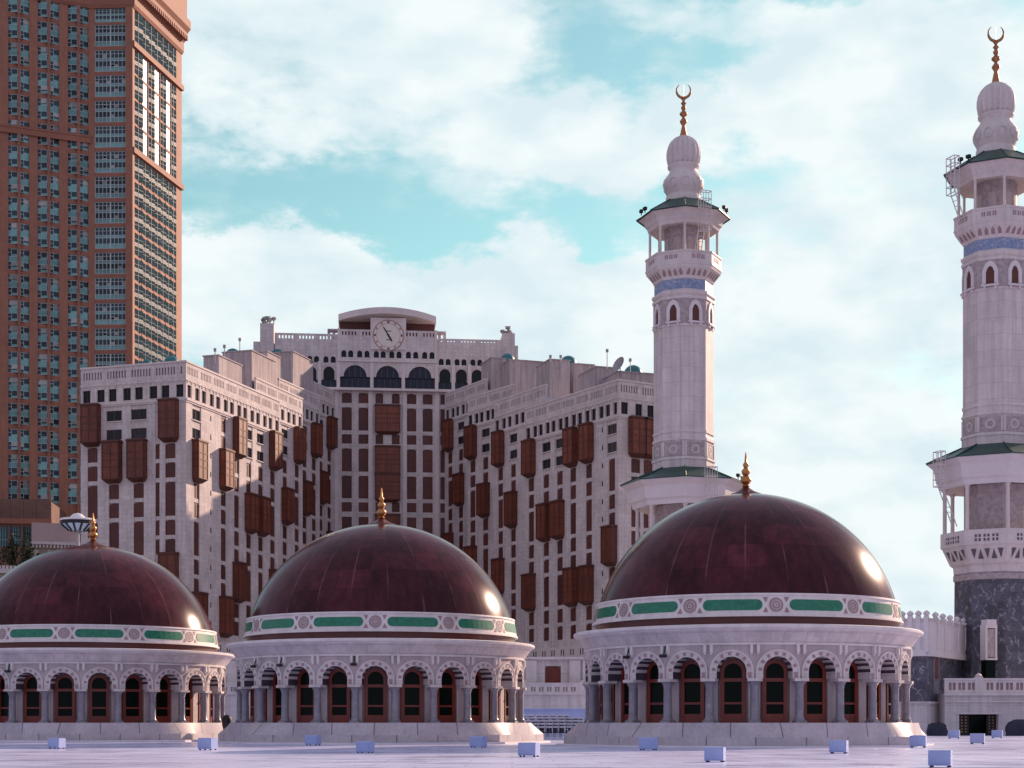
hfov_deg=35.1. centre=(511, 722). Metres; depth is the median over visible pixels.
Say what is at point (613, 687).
door
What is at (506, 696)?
door
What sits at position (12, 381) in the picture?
bay window
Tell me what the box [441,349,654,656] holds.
hotel wing
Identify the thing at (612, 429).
window
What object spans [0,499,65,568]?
podium building
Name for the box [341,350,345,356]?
small window
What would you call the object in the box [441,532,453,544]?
bay window
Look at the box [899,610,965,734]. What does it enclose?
crenellated wing
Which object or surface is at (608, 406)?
attic window
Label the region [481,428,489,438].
window
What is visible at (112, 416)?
window
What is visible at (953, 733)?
terrace box
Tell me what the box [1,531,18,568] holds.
tree
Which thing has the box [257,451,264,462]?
window
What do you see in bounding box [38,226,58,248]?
bay window
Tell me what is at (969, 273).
window
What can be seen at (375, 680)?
door
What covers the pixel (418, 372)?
arched window
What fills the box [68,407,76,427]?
bay window
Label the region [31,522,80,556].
beige building
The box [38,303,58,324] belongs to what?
bay window
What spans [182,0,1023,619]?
sky
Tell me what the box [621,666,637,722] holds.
door
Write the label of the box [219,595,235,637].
bay window
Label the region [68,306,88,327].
bay window
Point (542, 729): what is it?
stacked chair
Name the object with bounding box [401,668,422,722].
door
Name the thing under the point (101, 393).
attic window
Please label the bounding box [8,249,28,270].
bay window
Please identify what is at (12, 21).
bay window
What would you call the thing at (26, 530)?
window
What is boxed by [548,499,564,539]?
bay window
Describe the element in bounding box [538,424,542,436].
attic window
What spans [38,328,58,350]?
bay window
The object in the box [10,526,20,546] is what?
window
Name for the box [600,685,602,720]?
door
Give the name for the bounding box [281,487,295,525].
bay window
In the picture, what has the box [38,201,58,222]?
bay window
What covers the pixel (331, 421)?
bay window
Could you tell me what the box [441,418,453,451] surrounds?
bay window
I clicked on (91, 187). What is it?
skyscraper
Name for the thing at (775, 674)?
door
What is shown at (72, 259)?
bay window
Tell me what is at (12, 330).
bay window
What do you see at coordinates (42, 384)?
bay window
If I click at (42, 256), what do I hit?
bay window
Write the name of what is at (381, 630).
domed pavilion
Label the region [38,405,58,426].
bay window
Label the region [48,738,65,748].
terrace box
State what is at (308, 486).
bay window
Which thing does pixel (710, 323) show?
window
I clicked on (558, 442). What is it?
window
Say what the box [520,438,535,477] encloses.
bay window
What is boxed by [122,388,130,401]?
attic window
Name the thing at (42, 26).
bay window
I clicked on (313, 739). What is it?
terrace box
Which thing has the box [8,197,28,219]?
bay window
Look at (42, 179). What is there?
bay window
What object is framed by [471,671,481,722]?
door
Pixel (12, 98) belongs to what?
bay window
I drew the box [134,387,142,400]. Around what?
attic window
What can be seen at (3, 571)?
crenellated house
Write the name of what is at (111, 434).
window
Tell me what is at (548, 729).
stacked chair
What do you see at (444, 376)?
arched window
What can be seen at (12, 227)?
bay window
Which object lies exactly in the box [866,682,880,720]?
door
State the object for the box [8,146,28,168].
bay window
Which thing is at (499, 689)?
door
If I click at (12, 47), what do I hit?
bay window
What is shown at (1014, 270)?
window
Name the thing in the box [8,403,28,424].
bay window
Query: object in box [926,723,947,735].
covered cart
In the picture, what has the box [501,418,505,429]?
attic window
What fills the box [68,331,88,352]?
bay window
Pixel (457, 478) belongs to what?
bay window
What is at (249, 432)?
window
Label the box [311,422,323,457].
bay window
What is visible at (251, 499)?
bay window
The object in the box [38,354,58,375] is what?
bay window
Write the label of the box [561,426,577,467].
bay window
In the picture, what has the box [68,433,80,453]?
bay window
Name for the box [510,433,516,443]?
window
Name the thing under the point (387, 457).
bay window
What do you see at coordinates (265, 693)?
door
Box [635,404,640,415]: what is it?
attic window
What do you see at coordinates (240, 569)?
bay window
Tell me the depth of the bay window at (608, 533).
285.23 m
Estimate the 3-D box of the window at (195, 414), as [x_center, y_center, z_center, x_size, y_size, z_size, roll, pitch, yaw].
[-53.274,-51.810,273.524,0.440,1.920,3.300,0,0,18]
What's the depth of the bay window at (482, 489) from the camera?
339.54 m
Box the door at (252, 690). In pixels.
[250,688,253,722]
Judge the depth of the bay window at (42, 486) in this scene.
396.67 m
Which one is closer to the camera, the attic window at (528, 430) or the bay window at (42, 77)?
the attic window at (528, 430)
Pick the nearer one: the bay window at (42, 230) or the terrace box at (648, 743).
the terrace box at (648, 743)
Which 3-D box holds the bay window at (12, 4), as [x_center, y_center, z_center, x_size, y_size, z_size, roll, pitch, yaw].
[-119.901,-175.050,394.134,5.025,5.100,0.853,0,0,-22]
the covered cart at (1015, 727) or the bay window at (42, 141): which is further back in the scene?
the bay window at (42, 141)
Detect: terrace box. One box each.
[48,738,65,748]
[198,738,217,749]
[305,735,320,744]
[356,741,374,752]
[470,736,486,747]
[518,742,539,756]
[639,737,657,749]
[704,747,725,761]
[829,740,848,753]
[909,735,926,747]
[928,750,952,766]
[948,730,959,738]
[970,733,984,743]
[991,730,1002,737]
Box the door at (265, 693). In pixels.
[264,688,266,720]
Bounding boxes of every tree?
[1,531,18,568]
[16,533,38,563]
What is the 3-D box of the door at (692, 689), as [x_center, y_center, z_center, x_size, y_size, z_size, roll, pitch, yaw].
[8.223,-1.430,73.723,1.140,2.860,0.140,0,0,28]
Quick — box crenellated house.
[0,565,15,578]
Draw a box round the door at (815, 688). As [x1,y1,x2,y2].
[804,659,825,722]
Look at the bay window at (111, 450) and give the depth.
273.03 m
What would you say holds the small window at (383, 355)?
in the clock building at (390, 376)
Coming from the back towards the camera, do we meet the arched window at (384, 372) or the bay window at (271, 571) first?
the arched window at (384, 372)
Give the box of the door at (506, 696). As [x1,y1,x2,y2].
[504,689,508,722]
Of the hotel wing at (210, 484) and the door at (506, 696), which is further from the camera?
the hotel wing at (210, 484)
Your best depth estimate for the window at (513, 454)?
322.26 m
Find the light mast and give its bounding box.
[60,513,95,545]
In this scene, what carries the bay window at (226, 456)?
in the hotel wing at (210, 484)
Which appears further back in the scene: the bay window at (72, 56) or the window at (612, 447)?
the bay window at (72, 56)
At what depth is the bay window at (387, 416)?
366.24 m
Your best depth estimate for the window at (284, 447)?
317.42 m
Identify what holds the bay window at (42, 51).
in the skyscraper
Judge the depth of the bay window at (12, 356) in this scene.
393.68 m
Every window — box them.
[0,526,7,546]
[8,0,28,14]
[8,17,28,39]
[8,43,28,65]
[8,68,28,91]
[8,94,28,116]
[8,120,28,142]
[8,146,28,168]
[8,171,28,193]
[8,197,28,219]
[8,223,28,245]
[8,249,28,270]
[8,274,28,296]
[8,300,28,322]
[8,326,28,347]
[8,352,28,373]
[8,377,28,399]
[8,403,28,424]
[8,429,28,450]
[8,455,28,476]
[8,480,28,498]
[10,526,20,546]
[23,527,31,546]
[38,1,58,18]
[38,21,58,44]
[38,47,58,69]
[38,73,58,95]
[38,98,58,120]
[38,124,58,146]
[38,149,58,171]
[38,175,58,197]
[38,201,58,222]
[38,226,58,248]
[38,252,58,273]
[38,277,58,299]
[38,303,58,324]
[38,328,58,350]
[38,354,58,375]
[38,380,58,401]
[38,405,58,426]
[38,431,58,452]
[38,456,58,477]
[38,482,58,503]
[68,6,88,23]
[68,26,88,49]
[68,52,88,74]
[68,77,88,99]
[68,102,88,124]
[68,128,88,150]
[68,153,88,175]
[68,179,88,200]
[68,204,88,226]
[68,229,88,251]
[68,255,88,276]
[68,280,88,302]
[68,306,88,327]
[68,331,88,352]
[68,357,88,377]
[68,382,80,402]
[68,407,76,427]
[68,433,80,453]
[68,458,80,478]
[68,484,80,504]
[79,403,100,446]
[82,391,89,403]
[97,390,104,402]
[100,439,122,483]
[105,411,121,422]
[107,429,121,439]
[108,389,116,402]
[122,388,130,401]
[125,438,147,482]
[130,409,146,420]
[132,428,146,438]
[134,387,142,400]
[148,386,157,399]
[156,397,178,442]
[156,552,179,577]
[162,386,168,397]
[176,385,182,397]
[187,385,191,398]
[192,409,201,422]
[192,428,199,438]
[192,438,208,483]
[192,591,208,616]
[195,388,200,402]
[202,391,206,404]
[216,397,220,410]
[219,448,235,491]
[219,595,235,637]
[232,416,248,458]
[232,561,248,602]
[237,405,239,415]
[244,492,259,533]
[246,448,252,458]
[248,430,253,441]
[257,433,264,445]
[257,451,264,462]
[257,496,271,536]
[268,569,276,578]
[269,430,283,470]
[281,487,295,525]
[282,429,288,439]
[283,446,288,456]
[293,426,306,464]
[303,480,314,515]
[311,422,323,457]
[313,367,315,379]
[320,470,329,504]
[323,367,334,379]
[326,416,338,449]
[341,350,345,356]
[344,366,366,377]
[374,351,378,357]
[374,404,400,434]
[374,445,400,472]
[374,472,400,502]
[374,513,400,524]
[375,366,398,377]
[381,351,385,357]
[408,367,431,378]
[413,352,417,358]
[422,352,426,358]
[429,352,433,358]
[439,369,450,382]
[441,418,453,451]
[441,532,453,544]
[451,472,464,505]
[455,370,466,382]
[457,421,463,431]
[457,436,462,445]
[463,424,476,459]
[463,545,476,562]
[472,370,480,382]
[475,482,489,517]
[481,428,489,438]
[481,443,489,453]
[485,410,489,421]
[490,429,504,467]
[490,558,504,593]
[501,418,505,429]
[503,490,517,528]
[509,449,516,460]
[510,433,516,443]
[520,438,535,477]
[520,573,535,611]
[527,428,529,438]
[533,426,536,437]
[535,502,550,541]
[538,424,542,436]
[541,442,550,453]
[541,459,549,470]
[545,422,549,434]
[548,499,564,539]
[551,421,555,432]
[554,438,561,449]
[554,456,562,466]
[558,419,562,430]
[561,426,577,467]
[561,567,577,606]
[565,417,567,427]
[573,415,575,425]
[577,421,593,463]
[577,564,593,604]
[579,413,581,423]
[586,411,588,421]
[590,409,595,421]
[598,407,602,419]
[599,524,617,566]
[604,405,609,417]
[606,423,616,435]
[606,442,616,453]
[612,403,616,415]
[621,402,628,414]
[628,415,647,457]
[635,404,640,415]
[643,417,653,459]
[647,405,652,416]
[652,304,660,330]
[665,299,680,325]
[688,299,703,325]
[707,303,714,329]
[933,657,939,693]
[962,265,974,294]
[981,260,998,289]
[1007,260,1023,288]
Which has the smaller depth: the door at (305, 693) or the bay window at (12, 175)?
the door at (305, 693)
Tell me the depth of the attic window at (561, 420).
300.96 m
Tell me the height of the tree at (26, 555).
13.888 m
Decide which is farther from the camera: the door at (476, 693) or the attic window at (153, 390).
the attic window at (153, 390)
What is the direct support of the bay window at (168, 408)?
in the hotel wing at (210, 484)
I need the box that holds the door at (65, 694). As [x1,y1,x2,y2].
[55,674,75,722]
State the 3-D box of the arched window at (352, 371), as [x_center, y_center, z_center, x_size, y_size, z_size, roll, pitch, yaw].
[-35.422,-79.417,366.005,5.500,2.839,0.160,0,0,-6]
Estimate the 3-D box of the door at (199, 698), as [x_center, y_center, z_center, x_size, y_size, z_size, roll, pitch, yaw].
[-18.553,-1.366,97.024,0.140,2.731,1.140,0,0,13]
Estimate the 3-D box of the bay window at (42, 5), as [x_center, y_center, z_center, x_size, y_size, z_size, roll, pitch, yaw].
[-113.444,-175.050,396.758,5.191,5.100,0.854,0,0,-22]
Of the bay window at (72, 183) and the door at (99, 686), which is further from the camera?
the bay window at (72, 183)
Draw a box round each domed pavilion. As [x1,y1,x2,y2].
[0,514,234,742]
[218,488,550,744]
[556,452,933,747]
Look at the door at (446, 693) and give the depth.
83.92 m
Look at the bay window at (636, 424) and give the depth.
285.57 m
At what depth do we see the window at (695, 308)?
163.23 m
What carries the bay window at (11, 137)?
in the skyscraper
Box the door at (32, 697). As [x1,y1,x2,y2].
[24,674,41,722]
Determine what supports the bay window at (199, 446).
in the hotel wing at (210, 484)
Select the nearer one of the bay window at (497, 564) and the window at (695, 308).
the window at (695, 308)
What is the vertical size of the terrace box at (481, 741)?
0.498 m
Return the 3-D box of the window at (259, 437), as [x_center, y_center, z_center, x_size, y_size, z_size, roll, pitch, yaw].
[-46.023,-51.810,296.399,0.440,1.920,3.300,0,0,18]
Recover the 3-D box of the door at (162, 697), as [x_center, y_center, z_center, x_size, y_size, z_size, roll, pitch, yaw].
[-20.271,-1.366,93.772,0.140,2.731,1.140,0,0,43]
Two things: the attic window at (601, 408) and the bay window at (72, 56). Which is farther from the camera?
the bay window at (72, 56)
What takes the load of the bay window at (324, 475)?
in the hotel wing at (210, 484)
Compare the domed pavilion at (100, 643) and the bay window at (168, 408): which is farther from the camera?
the bay window at (168, 408)
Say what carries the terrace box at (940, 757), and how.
on the roof terrace floor
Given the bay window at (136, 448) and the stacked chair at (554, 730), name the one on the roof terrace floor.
the stacked chair at (554, 730)
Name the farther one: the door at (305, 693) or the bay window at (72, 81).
the bay window at (72, 81)
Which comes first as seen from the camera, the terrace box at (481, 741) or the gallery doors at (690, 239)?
the terrace box at (481, 741)
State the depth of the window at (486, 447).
340.95 m
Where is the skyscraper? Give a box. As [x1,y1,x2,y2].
[0,0,190,541]
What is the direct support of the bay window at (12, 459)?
in the skyscraper
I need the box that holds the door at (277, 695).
[273,672,281,722]
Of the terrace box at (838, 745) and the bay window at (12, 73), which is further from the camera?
the bay window at (12, 73)
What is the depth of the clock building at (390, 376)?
366.64 m
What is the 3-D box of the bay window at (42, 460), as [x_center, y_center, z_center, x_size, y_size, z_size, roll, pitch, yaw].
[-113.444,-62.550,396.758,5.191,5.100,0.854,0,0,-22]
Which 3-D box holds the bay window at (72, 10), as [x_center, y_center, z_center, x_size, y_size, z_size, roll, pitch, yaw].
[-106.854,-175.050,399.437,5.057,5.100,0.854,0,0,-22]
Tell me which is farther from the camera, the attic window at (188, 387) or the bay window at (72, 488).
the bay window at (72, 488)
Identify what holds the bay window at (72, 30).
in the skyscraper
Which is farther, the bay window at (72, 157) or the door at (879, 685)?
the bay window at (72, 157)
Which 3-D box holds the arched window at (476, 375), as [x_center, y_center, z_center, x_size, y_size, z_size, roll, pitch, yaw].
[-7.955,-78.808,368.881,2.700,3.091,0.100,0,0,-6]
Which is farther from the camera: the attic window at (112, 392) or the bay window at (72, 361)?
the bay window at (72, 361)
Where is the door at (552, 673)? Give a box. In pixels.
[545,666,560,682]
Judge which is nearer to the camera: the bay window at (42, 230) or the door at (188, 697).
the door at (188, 697)
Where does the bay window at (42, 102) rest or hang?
in the skyscraper
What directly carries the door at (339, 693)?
in the domed pavilion at (381, 630)
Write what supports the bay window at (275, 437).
in the hotel wing at (210, 484)
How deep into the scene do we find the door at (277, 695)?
84.91 m
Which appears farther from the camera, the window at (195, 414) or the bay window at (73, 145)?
the bay window at (73, 145)
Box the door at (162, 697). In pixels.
[156,676,169,722]
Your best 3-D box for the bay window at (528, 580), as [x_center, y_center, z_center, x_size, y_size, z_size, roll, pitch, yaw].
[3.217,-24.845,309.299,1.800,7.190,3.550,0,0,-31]
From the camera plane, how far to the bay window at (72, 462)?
398.91 m
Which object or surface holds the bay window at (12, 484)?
in the skyscraper
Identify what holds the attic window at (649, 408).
in the hotel wing at (545, 460)
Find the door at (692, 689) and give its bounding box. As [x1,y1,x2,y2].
[681,660,704,722]
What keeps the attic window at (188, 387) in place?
in the hotel wing at (210, 484)
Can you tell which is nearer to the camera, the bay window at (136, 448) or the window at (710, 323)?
the window at (710, 323)
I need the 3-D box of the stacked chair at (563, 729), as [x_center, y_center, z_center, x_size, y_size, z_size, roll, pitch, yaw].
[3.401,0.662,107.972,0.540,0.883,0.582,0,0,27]
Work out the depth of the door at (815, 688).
73.23 m
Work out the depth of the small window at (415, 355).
366.95 m
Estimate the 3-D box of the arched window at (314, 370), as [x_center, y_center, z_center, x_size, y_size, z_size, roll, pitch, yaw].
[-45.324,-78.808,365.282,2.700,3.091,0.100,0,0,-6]
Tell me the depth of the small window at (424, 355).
367.22 m
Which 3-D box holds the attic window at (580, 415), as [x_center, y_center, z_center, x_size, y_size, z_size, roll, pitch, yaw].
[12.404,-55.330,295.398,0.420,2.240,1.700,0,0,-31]
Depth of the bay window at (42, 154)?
396.29 m
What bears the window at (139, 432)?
in the hotel wing at (210, 484)
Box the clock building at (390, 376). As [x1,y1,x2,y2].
[253,307,517,537]
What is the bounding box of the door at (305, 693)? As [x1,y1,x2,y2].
[298,669,313,722]
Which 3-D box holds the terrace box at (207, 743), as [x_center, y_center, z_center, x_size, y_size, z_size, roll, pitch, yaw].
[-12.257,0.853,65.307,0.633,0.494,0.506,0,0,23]
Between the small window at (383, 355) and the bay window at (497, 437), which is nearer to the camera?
the bay window at (497, 437)
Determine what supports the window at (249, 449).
in the hotel wing at (210, 484)
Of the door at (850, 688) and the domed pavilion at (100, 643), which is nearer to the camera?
the door at (850, 688)
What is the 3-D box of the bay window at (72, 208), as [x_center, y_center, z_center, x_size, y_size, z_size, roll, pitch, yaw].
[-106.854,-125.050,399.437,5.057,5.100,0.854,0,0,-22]
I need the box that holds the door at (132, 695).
[122,675,141,722]
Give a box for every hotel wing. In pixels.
[79,338,338,653]
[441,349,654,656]
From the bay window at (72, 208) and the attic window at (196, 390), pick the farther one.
the bay window at (72, 208)
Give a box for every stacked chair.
[539,726,547,736]
[546,726,554,738]
[553,726,561,738]
[559,726,567,734]
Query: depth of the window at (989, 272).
149.57 m
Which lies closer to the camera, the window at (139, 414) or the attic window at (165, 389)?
the attic window at (165, 389)
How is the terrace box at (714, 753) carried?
on the roof terrace floor
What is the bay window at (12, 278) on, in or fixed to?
in the skyscraper
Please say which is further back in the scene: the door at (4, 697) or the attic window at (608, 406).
the attic window at (608, 406)
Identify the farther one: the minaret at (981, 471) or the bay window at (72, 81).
the bay window at (72, 81)
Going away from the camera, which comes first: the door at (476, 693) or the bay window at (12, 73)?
the door at (476, 693)
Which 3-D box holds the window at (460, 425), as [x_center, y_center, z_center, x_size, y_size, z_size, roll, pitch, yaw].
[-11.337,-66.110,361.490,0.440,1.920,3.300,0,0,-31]
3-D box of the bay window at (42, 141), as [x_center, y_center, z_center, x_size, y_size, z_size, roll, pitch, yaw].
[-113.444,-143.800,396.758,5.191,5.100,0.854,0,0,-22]
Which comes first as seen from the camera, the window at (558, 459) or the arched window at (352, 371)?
the window at (558, 459)
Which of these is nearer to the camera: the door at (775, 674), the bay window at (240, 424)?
the door at (775, 674)
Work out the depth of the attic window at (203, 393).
276.45 m
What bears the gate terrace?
on the roof terrace floor
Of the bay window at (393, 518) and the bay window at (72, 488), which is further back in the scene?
the bay window at (72, 488)
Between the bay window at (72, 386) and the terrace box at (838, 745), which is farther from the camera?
the bay window at (72, 386)
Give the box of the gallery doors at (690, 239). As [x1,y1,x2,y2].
[665,236,701,250]
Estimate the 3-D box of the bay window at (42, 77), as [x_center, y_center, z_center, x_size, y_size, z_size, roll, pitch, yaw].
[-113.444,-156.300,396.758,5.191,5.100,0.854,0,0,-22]
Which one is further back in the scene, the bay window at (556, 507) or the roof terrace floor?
the bay window at (556, 507)
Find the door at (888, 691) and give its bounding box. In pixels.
[886,683,890,722]
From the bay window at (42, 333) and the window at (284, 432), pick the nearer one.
the window at (284, 432)
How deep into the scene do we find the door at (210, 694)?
98.40 m
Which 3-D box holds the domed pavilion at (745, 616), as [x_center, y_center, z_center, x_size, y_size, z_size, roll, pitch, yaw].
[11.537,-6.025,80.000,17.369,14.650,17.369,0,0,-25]
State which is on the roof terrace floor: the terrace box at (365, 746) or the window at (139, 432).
the terrace box at (365, 746)
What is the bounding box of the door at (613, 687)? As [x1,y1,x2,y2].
[611,684,614,720]
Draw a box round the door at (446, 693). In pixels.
[437,669,454,722]
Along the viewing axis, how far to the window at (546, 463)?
305.48 m
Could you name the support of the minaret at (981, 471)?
on the ground
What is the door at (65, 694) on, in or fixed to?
in the domed pavilion at (100, 643)
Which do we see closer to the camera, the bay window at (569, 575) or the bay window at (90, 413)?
the bay window at (90, 413)
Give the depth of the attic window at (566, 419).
299.64 m
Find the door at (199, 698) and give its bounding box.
[198,693,200,720]
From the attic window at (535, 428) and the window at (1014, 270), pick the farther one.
the attic window at (535, 428)
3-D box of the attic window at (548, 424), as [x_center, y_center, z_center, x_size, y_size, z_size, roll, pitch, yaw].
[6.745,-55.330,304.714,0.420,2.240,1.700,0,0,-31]
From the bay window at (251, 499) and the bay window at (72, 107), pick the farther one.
the bay window at (72, 107)
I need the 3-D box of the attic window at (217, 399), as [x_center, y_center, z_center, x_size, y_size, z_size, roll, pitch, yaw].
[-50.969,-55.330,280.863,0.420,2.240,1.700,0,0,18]
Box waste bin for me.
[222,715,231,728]
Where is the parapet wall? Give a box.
[524,708,584,736]
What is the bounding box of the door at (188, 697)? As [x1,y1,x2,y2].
[178,679,191,722]
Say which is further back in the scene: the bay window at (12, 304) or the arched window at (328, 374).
the bay window at (12, 304)
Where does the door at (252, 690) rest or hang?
in the domed pavilion at (381, 630)
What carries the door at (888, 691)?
in the domed pavilion at (745, 616)
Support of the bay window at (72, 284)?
in the skyscraper
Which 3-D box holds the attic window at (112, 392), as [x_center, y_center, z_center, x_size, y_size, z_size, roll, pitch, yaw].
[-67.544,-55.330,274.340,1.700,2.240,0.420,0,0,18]
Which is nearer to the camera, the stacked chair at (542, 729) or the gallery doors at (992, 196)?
the stacked chair at (542, 729)
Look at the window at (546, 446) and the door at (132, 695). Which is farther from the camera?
the window at (546, 446)
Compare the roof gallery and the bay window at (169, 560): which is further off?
the bay window at (169, 560)
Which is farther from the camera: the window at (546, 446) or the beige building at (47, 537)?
the beige building at (47, 537)
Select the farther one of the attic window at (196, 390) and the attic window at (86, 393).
the attic window at (86, 393)
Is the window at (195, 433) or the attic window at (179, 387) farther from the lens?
the window at (195, 433)
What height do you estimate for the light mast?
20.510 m
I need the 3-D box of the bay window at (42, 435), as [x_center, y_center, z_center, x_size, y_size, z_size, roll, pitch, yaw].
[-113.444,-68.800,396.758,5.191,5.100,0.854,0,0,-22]
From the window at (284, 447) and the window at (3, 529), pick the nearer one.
the window at (284, 447)
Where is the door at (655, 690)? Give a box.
[647,661,663,722]
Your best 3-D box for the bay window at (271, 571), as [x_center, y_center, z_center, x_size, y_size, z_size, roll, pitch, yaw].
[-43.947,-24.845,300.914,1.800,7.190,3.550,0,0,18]
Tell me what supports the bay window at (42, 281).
in the skyscraper
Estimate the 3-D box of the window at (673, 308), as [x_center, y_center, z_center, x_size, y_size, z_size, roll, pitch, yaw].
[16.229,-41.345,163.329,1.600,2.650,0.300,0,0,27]
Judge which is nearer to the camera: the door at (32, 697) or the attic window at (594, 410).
the door at (32, 697)
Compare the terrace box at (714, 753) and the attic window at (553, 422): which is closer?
the terrace box at (714, 753)
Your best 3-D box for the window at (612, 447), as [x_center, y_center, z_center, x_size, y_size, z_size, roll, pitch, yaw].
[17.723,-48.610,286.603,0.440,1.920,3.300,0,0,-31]
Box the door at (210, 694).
[209,693,212,722]
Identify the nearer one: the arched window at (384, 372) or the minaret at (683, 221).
the minaret at (683, 221)
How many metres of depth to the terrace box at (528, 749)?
52.05 m
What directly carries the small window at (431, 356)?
in the clock building at (390, 376)
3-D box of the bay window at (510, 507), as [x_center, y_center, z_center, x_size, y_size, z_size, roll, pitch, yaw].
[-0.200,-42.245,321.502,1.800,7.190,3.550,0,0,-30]
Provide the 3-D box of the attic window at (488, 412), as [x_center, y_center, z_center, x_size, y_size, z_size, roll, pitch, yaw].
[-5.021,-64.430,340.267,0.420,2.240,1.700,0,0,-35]
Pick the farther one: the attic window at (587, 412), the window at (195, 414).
the attic window at (587, 412)
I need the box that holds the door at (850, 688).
[844,661,857,722]
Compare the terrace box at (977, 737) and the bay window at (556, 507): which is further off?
the bay window at (556, 507)
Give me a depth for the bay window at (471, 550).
343.29 m
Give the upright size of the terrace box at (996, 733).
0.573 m
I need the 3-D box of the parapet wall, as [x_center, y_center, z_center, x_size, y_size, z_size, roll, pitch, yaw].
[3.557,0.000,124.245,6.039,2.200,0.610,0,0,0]
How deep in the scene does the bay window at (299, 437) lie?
320.84 m
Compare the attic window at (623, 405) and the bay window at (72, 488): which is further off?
the bay window at (72, 488)
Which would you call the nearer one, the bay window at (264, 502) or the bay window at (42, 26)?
the bay window at (264, 502)
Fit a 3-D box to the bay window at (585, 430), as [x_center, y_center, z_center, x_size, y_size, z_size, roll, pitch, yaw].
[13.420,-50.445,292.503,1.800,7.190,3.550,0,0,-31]
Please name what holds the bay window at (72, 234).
in the skyscraper
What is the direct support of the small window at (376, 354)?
in the clock building at (390, 376)
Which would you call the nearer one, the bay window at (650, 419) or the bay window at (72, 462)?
the bay window at (650, 419)
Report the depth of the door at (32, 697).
91.70 m
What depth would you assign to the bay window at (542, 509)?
303.77 m
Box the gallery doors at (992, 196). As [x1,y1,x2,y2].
[977,191,1016,207]
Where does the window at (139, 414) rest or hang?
in the hotel wing at (210, 484)
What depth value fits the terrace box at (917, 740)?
71.82 m
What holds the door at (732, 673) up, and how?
in the domed pavilion at (745, 616)
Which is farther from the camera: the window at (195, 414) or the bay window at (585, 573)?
the bay window at (585, 573)
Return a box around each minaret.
[620,85,742,541]
[926,27,1023,677]
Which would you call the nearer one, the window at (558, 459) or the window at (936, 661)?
the window at (936, 661)
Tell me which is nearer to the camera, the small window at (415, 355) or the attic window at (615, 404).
the attic window at (615, 404)
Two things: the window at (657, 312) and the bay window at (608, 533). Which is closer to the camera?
the window at (657, 312)
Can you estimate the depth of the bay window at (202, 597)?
273.03 m
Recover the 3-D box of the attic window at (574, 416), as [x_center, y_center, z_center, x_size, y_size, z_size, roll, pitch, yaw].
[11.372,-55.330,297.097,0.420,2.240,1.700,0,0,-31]
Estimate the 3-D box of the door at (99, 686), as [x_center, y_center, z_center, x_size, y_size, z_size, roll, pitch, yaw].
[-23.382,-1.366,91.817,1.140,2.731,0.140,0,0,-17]
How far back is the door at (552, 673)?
148.30 m
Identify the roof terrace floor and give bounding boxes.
[0,735,1023,767]
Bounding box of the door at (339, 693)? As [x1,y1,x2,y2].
[329,668,350,722]
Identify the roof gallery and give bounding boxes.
[213,657,585,722]
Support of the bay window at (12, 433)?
in the skyscraper
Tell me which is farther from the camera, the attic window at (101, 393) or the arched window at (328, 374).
the arched window at (328, 374)
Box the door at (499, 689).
[489,689,499,720]
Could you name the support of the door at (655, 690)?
in the domed pavilion at (745, 616)
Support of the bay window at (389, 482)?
in the clock building at (390, 376)
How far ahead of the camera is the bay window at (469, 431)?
343.54 m
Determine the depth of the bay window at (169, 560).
269.65 m
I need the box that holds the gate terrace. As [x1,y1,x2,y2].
[937,673,1023,734]
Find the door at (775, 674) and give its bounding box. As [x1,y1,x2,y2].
[762,659,787,722]
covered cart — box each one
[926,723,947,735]
[1005,719,1023,735]
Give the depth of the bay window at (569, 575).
295.94 m
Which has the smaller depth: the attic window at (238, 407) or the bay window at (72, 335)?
the attic window at (238, 407)
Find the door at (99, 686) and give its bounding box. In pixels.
[89,675,109,722]
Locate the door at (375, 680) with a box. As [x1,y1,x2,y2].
[364,668,386,722]
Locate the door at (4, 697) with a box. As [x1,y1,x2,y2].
[0,676,8,722]
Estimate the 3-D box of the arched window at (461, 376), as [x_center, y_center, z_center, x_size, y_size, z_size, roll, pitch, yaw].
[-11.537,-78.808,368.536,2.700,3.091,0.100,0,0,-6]
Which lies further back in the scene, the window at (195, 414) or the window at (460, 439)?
the window at (460, 439)
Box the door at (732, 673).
[720,659,745,722]

